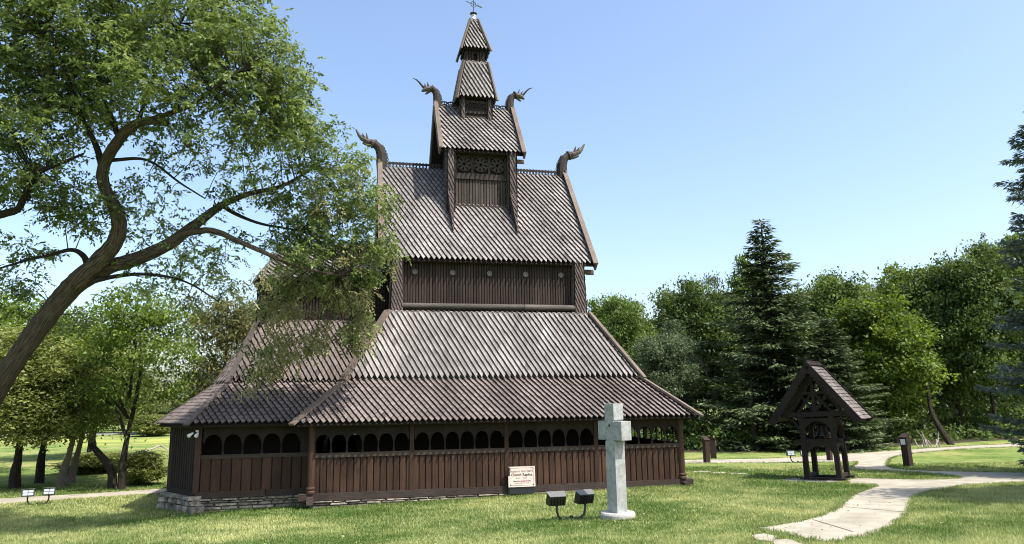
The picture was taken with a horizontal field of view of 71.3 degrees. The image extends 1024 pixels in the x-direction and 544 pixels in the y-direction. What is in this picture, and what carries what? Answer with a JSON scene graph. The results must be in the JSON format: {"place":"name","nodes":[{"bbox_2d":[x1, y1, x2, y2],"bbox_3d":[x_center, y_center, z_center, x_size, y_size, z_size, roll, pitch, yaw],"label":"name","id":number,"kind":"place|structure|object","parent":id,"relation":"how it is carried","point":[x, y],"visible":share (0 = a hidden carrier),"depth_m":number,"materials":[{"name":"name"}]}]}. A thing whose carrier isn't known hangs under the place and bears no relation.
{"place":"outdoors","nodes":[
{"label":"outdoors","id":0,"kind":"place"},
{"bbox_2d":[2,432,137,435],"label":"road","id":1,"kind":"structure","parent":0,"point":[116,433],"depth_m":84.31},
{"bbox_2d":[0,437,169,448],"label":"meadow","id":2,"kind":"structure","parent":0,"point":[118,441],"depth_m":65.81,"materials":[{"name":"green plant"}]},
{"bbox_2d":[0,405,1023,543],"bbox_3d":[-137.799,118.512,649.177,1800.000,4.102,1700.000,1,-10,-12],"label":"ground","id":3,"kind":"structure","parent":0,"point":[982,455],"depth_m":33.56,"materials":[{"name":"green plant"}]},
{"bbox_2d":[0,285,70,381],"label":"broadleaf tree","id":4,"kind":"object","parent":3,"relation":"on","point":[9,309],"visible":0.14,"depth_m":36.56,"materials":[{"name":"green plant"}]},
{"bbox_2d":[21,487,55,504],"bbox_3d":[-16.803,8.021,25.338,1.035,0.699,0.269,4,-11,-27],"label":"twin floodlight","id":5,"kind":"object","parent":3,"relation":"on","point":[49,491],"visible":0.96,"depth_m":25.30,"materials":[{"name":"black metal"}]},
{"bbox_2d":[0,299,137,483],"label":"broadleaf tree","id":6,"kind":"object","parent":3,"relation":"on","point":[40,472],"visible":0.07,"depth_m":32.48,"materials":[{"name":"green plant"}]},
{"bbox_2d":[0,322,149,488],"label":"broadleaf tree","id":7,"kind":"object","parent":3,"relation":"on","point":[11,335],"visible":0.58,"depth_m":29.68,"materials":[{"name":"green plant"}]},
{"bbox_2d":[0,334,151,486],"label":"broadleaf tree","id":8,"kind":"object","parent":3,"relation":"on","point":[63,470],"visible":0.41,"depth_m":30.72,"materials":[{"name":"green plant"}]},
{"bbox_2d":[0,488,165,503],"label":"footpath","id":9,"kind":"structure","parent":3,"relation":"on","point":[54,497],"depth_m":27.48,"materials":[{"name":"concrete"}]},
{"bbox_2d":[16,322,160,482],"bbox_3d":[-20.153,6.060,33.403,6.181,7.565,6.960,-4,-10,15],"label":"broadleaf tree","id":10,"kind":"object","parent":3,"relation":"on","point":[72,474],"visible":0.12,"depth_m":32.38,"materials":[{"name":"green plant"}]},
{"bbox_2d":[45,451,132,473],"bbox_3d":[-21.733,9.999,37.581,4.426,1.236,5.161,1,-10,-8],"label":"shrub","id":11,"kind":"object","parent":3,"relation":"on","point":[89,463],"visible":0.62,"depth_m":36.40,"materials":[{"name":"green plant"}]},
{"bbox_2d":[1,342,185,452],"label":"broadleaf tree","id":12,"kind":"object","parent":3,"relation":"on","point":[154,408],"visible":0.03,"depth_m":48.59,"materials":[{"name":"green plant"}]},
{"bbox_2d":[88,442,116,488],"bbox_3d":[-17.378,8.352,30.523,1.957,2.088,0.594,-7,-12,30],"label":"leaning trunk","id":13,"kind":"object","parent":3,"relation":"on","point":[105,461],"visible":0.95,"depth_m":30.43,"materials":[{"name":"brown plant"}]},
{"bbox_2d":[47,279,213,489],"bbox_3d":[-16.202,4.593,30.183,6.644,9.243,5.972,0,-10,-7],"label":"broadleaf tree","id":14,"kind":"object","parent":3,"relation":"on","point":[122,332],"visible":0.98,"depth_m":29.90,"materials":[{"name":"green plant"}]},
{"bbox_2d":[113,449,167,485],"bbox_3d":[-16.034,8.541,31.016,2.652,1.764,2.275,-4,-11,20],"label":"shrub","id":15,"kind":"object","parent":3,"relation":"on","point":[144,466],"visible":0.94,"depth_m":30.66,"materials":[{"name":"green plant"}]},
{"bbox_2d":[125,413,170,436],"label":"bush","id":16,"kind":"object","parent":3,"relation":"on","point":[150,429],"visible":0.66,"depth_m":76.29,"materials":[{"name":"green plant"}]},
{"bbox_2d":[126,389,180,427],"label":"broadleaf tree","id":17,"kind":"object","parent":3,"relation":"on","point":[164,412],"visible":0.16,"depth_m":82.82,"materials":[{"name":"green plant"}]},
{"bbox_2d":[142,445,168,451],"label":"footpath","id":18,"kind":"structure","parent":3,"relation":"on","point":[156,447],"depth_m":52.19,"materials":[{"name":"beige concrete"}]},
{"bbox_2d":[177,363,216,401],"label":"broadleaf tree","id":19,"kind":"object","parent":3,"relation":"on","point":[180,395],"visible":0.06,"depth_m":84.18,"materials":[{"name":"green plant"}]},
{"bbox_2d":[0,0,411,405],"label":"old tree","id":20,"kind":"object","parent":3,"relation":"on","point":[128,38],"visible":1,"depth_m":19.40,"materials":[{"name":"green plant"}]},
{"bbox_2d":[161,264,256,408],"bbox_3d":[-14.773,5.006,37.277,6.627,10.981,6.304,1,-10,-12],"label":"broadleaf tree","id":21,"kind":"object","parent":3,"relation":"on","point":[222,335],"visible":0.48,"depth_m":36.23,"materials":[{"name":"green plant"}]},
{"bbox_2d":[205,285,256,379],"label":"broadleaf tree","id":22,"kind":"object","parent":3,"relation":"on","point":[243,324],"depth_m":41.83,"materials":[{"name":"green plant"}]},
{"bbox_2d":[153,0,703,514],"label":"stave church","id":23,"kind":"structure","parent":3,"relation":"on","point":[499,350],"depth_m":25.41,"materials":[{"name":"brown wood"}]},
{"bbox_2d":[187,430,198,437],"bbox_3d":[-10.143,5.149,22.725,0.350,0.239,0.316,1,-10,-12],"label":"security light","id":24,"kind":"object","parent":23,"relation":"attached to","point":[189,435],"visible":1,"depth_m":22.63,"materials":[{"name":"white plastic"}]},
{"bbox_2d":[3,481,994,543],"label":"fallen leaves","id":25,"kind":"object","parent":3,"relation":"on","point":[580,521],"visible":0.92,"depth_m":16.50,"materials":[{"name":"brown plant"}]},
{"bbox_2d":[508,466,534,494],"bbox_3d":[0.319,6.912,23.669,0.915,0.908,0.106,1,-10,-12],"label":"information board","id":26,"kind":"object","parent":3,"relation":"on","point":[521,479],"visible":1,"depth_m":23.65,"materials":[{"name":"grey"}]},
{"bbox_2d":[546,489,593,519],"bbox_3d":[1.393,5.584,16.892,1.190,0.803,0.309,3,-11,-20],"label":"twin floodlight","id":27,"kind":"object","parent":3,"relation":"on","point":[556,499],"visible":0.92,"depth_m":16.86,"materials":[{"name":"black metal"}]},
{"bbox_2d":[598,403,635,519],"bbox_3d":[2.401,4.479,16.532,0.810,2.820,0.810,6,-12,-35],"label":"stone cross","id":28,"kind":"object","parent":3,"relation":"on","point":[614,430],"visible":0.84,"depth_m":16.40,"materials":[{"name":"stone"}]},
{"bbox_2d":[701,436,710,462],"bbox_3d":[9.277,8.572,34.099,0.320,1.433,0.298,3,-11,-22],"label":"marker post","id":29,"kind":"object","parent":3,"relation":"on","point":[706,447],"visible":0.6,"depth_m":34.04,"materials":[{"name":"brown wood"}]},
{"bbox_2d":[709,436,716,457],"bbox_3d":[10.251,9.019,36.416,0.375,1.334,0.220,-3,-10,12],"label":"marker post","id":30,"kind":"object","parent":3,"relation":"on","point":[713,454],"visible":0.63,"depth_m":36.35,"materials":[{"name":"brown wood"}]},
{"bbox_2d":[752,533,800,543],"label":"worn path","id":31,"kind":"structure","parent":3,"relation":"on","point":[779,541],"depth_m":12.21,"materials":[{"name":"concrete"}]},
{"bbox_2d":[786,450,808,462],"bbox_3d":[13.364,8.684,33.417,1.035,0.699,0.269,-1,-10,3],"label":"twin floodlight","id":32,"kind":"object","parent":3,"relation":"on","point":[790,453],"visible":0.6,"depth_m":33.39,"materials":[{"name":"black metal"}]},
{"bbox_2d":[783,478,848,482],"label":"slab","id":33,"kind":"structure","parent":3,"relation":"on","point":[792,479],"depth_m":25.98,"materials":[{"name":"grey concrete"}]},
{"bbox_2d":[768,355,873,480],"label":"bell tower","id":34,"kind":"structure","parent":33,"relation":"on","point":[801,392],"depth_m":26.61,"materials":[{"name":"brown wood"}]},
{"bbox_2d":[809,421,830,436],"bbox_3d":[11.636,5.863,26.789,0.962,0.590,0.538,-3,-10,13],"label":"bell","id":35,"kind":"object","parent":34,"relation":"hanging from","point":[822,430],"visible":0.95,"depth_m":26.65,"materials":[{"name":"brown metal"}]},
{"bbox_2d":[825,433,832,459],"bbox_3d":[15.254,8.503,34.387,0.336,1.504,0.260,8,-13,-42],"label":"marker post","id":36,"kind":"object","parent":3,"relation":"on","point":[829,455],"visible":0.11,"depth_m":34.26,"materials":[{"name":"brown wood"}]},
{"bbox_2d":[898,433,913,466],"bbox_3d":[17.121,7.815,30.998,0.356,1.614,0.360,4,-14,-27],"label":"marker post","id":37,"kind":"object","parent":3,"relation":"on","point":[906,451],"visible":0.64,"depth_m":30.93,"materials":[{"name":"brown wood"}]},
{"bbox_2d":[926,384,954,444],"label":"tree stem","id":38,"kind":"object","parent":3,"relation":"on","point":[944,434],"visible":0.94,"depth_m":44.05,"materials":[{"name":"brown plant"}]},
{"bbox_2d":[974,111,1023,466],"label":"spruce tree","id":39,"kind":"object","parent":3,"relation":"on","point":[1018,325],"visible":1,"depth_m":28.07,"materials":[{"name":"green plant"}]},
{"bbox_2d":[984,264,1023,315],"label":"broadleaf tree","id":40,"kind":"object","parent":3,"relation":"on","point":[1009,280],"visible":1,"depth_m":20.06,"materials":[{"name":"green plant"}]},
{"bbox_2d":[0,0,1023,380],"label":"sky","id":41,"kind":"structure","parent":0,"point":[868,134],"materials":[{"name":"blue"}]},
{"bbox_2d":[684,418,1023,452],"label":"forest ground","id":42,"kind":"structure","parent":0,"point":[799,449],"depth_m":44.75,"materials":[{"name":"green plant"}]},
{"bbox_2d":[587,295,609,326],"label":"broadleaf tree","id":43,"kind":"object","parent":42,"relation":"on","point":[594,310],"visible":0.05,"depth_m":56.53,"materials":[{"name":"green plant"}]},
{"bbox_2d":[595,291,671,428],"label":"broadleaf tree","id":44,"kind":"object","parent":42,"relation":"on","point":[623,318],"visible":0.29,"depth_m":49.73,"materials":[{"name":"green plant"}]},
{"bbox_2d":[643,309,661,331],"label":"broadleaf tree","id":45,"kind":"object","parent":42,"relation":"on","point":[653,320],"depth_m":62.65,"materials":[{"name":"green plant"}]},
{"bbox_2d":[630,316,711,438],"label":"broadleaf tree","id":46,"kind":"object","parent":42,"relation":"on","point":[659,362],"visible":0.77,"depth_m":45.34,"materials":[{"name":"green plant"}]},
{"bbox_2d":[639,272,746,429],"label":"broadleaf tree","id":47,"kind":"object","parent":42,"relation":"on","point":[692,305],"visible":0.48,"depth_m":51.67,"materials":[{"name":"green plant"}]},
{"bbox_2d":[693,270,768,423],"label":"broadleaf tree","id":48,"kind":"object","parent":42,"relation":"on","point":[711,279],"visible":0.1,"depth_m":53.45,"materials":[{"name":"green plant"}]},
{"bbox_2d":[723,251,779,382],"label":"broadleaf tree","id":49,"kind":"object","parent":42,"relation":"on","point":[736,278],"visible":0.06,"depth_m":59.22,"materials":[{"name":"green plant"}]},
{"bbox_2d":[748,386,757,443],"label":"tree stem","id":50,"kind":"object","parent":42,"relation":"on","point":[753,431],"visible":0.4,"depth_m":42.91,"materials":[{"name":"brown plant"}]},
{"bbox_2d":[688,219,856,450],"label":"spruce tree","id":51,"kind":"object","parent":42,"relation":"on","point":[767,327],"visible":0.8,"depth_m":43.92,"materials":[{"name":"green plant"}]},
{"bbox_2d":[775,307,815,382],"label":"broadleaf tree","id":52,"kind":"object","parent":42,"relation":"on","point":[788,338],"visible":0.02,"depth_m":59.57,"materials":[{"name":"green plant"}]},
{"bbox_2d":[631,384,1023,450],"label":"undergrowth","id":53,"kind":"object","parent":42,"relation":"on","point":[692,438],"visible":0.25,"depth_m":47.57,"materials":[{"name":"green plant"}]},
{"bbox_2d":[780,266,879,383],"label":"broadleaf tree","id":54,"kind":"object","parent":42,"relation":"on","point":[826,288],"visible":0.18,"depth_m":57.96,"materials":[{"name":"green plant"}]},
{"bbox_2d":[772,317,913,452],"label":"spruce tree","id":55,"kind":"object","parent":42,"relation":"on","point":[860,440],"visible":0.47,"depth_m":41.46,"materials":[{"name":"green plant"}]},
{"bbox_2d":[815,273,958,441],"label":"broadleaf tree","id":56,"kind":"object","parent":42,"relation":"on","point":[884,340],"visible":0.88,"depth_m":46.12,"materials":[{"name":"green plant"}]},
{"bbox_2d":[855,259,939,430],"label":"broadleaf tree","id":57,"kind":"object","parent":42,"relation":"on","point":[892,269],"visible":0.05,"depth_m":56.82,"materials":[{"name":"green plant"}]},
{"bbox_2d":[891,261,1016,432],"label":"broadleaf tree","id":58,"kind":"object","parent":42,"relation":"on","point":[952,393],"visible":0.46,"depth_m":51.50,"materials":[{"name":"green plant"}]},
{"bbox_2d":[933,349,1005,418],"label":"broadleaf tree","id":59,"kind":"object","parent":42,"relation":"on","point":[968,400],"visible":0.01,"depth_m":59.30,"materials":[{"name":"green plant"}]},
{"bbox_2d":[922,235,1023,437],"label":"broadleaf tree","id":60,"kind":"object","parent":42,"relation":"on","point":[972,283],"visible":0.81,"depth_m":49.84,"materials":[{"name":"green plant"}]},
{"bbox_2d":[964,229,1023,411],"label":"broadleaf tree","id":61,"kind":"object","parent":42,"relation":"on","point":[1008,238],"visible":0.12,"depth_m":52.46,"materials":[{"name":"green plant"}]},
{"bbox_2d":[979,232,1023,418],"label":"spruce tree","id":62,"kind":"object","parent":42,"relation":"on","point":[981,235],"visible":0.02,"depth_m":59.54,"materials":[{"name":"green plant"}]},
{"bbox_2d":[685,444,1023,541],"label":"path","id":63,"kind":"structure","parent":0,"point":[871,517],"depth_m":20.78,"materials":[{"name":"concrete"}]},
{"bbox_2d":[812,486,914,530],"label":"path joints","id":64,"kind":"object","parent":63,"relation":"on","point":[865,508],"visible":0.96,"depth_m":15.79,"materials":[{"name":"grey concrete"}]},
{"bbox_2d":[915,429,939,447],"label":"dead branches","id":65,"kind":"object","parent":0,"point":[936,444],"visible":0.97,"depth_m":41.80,"materials":[{"name":"brown wood"}]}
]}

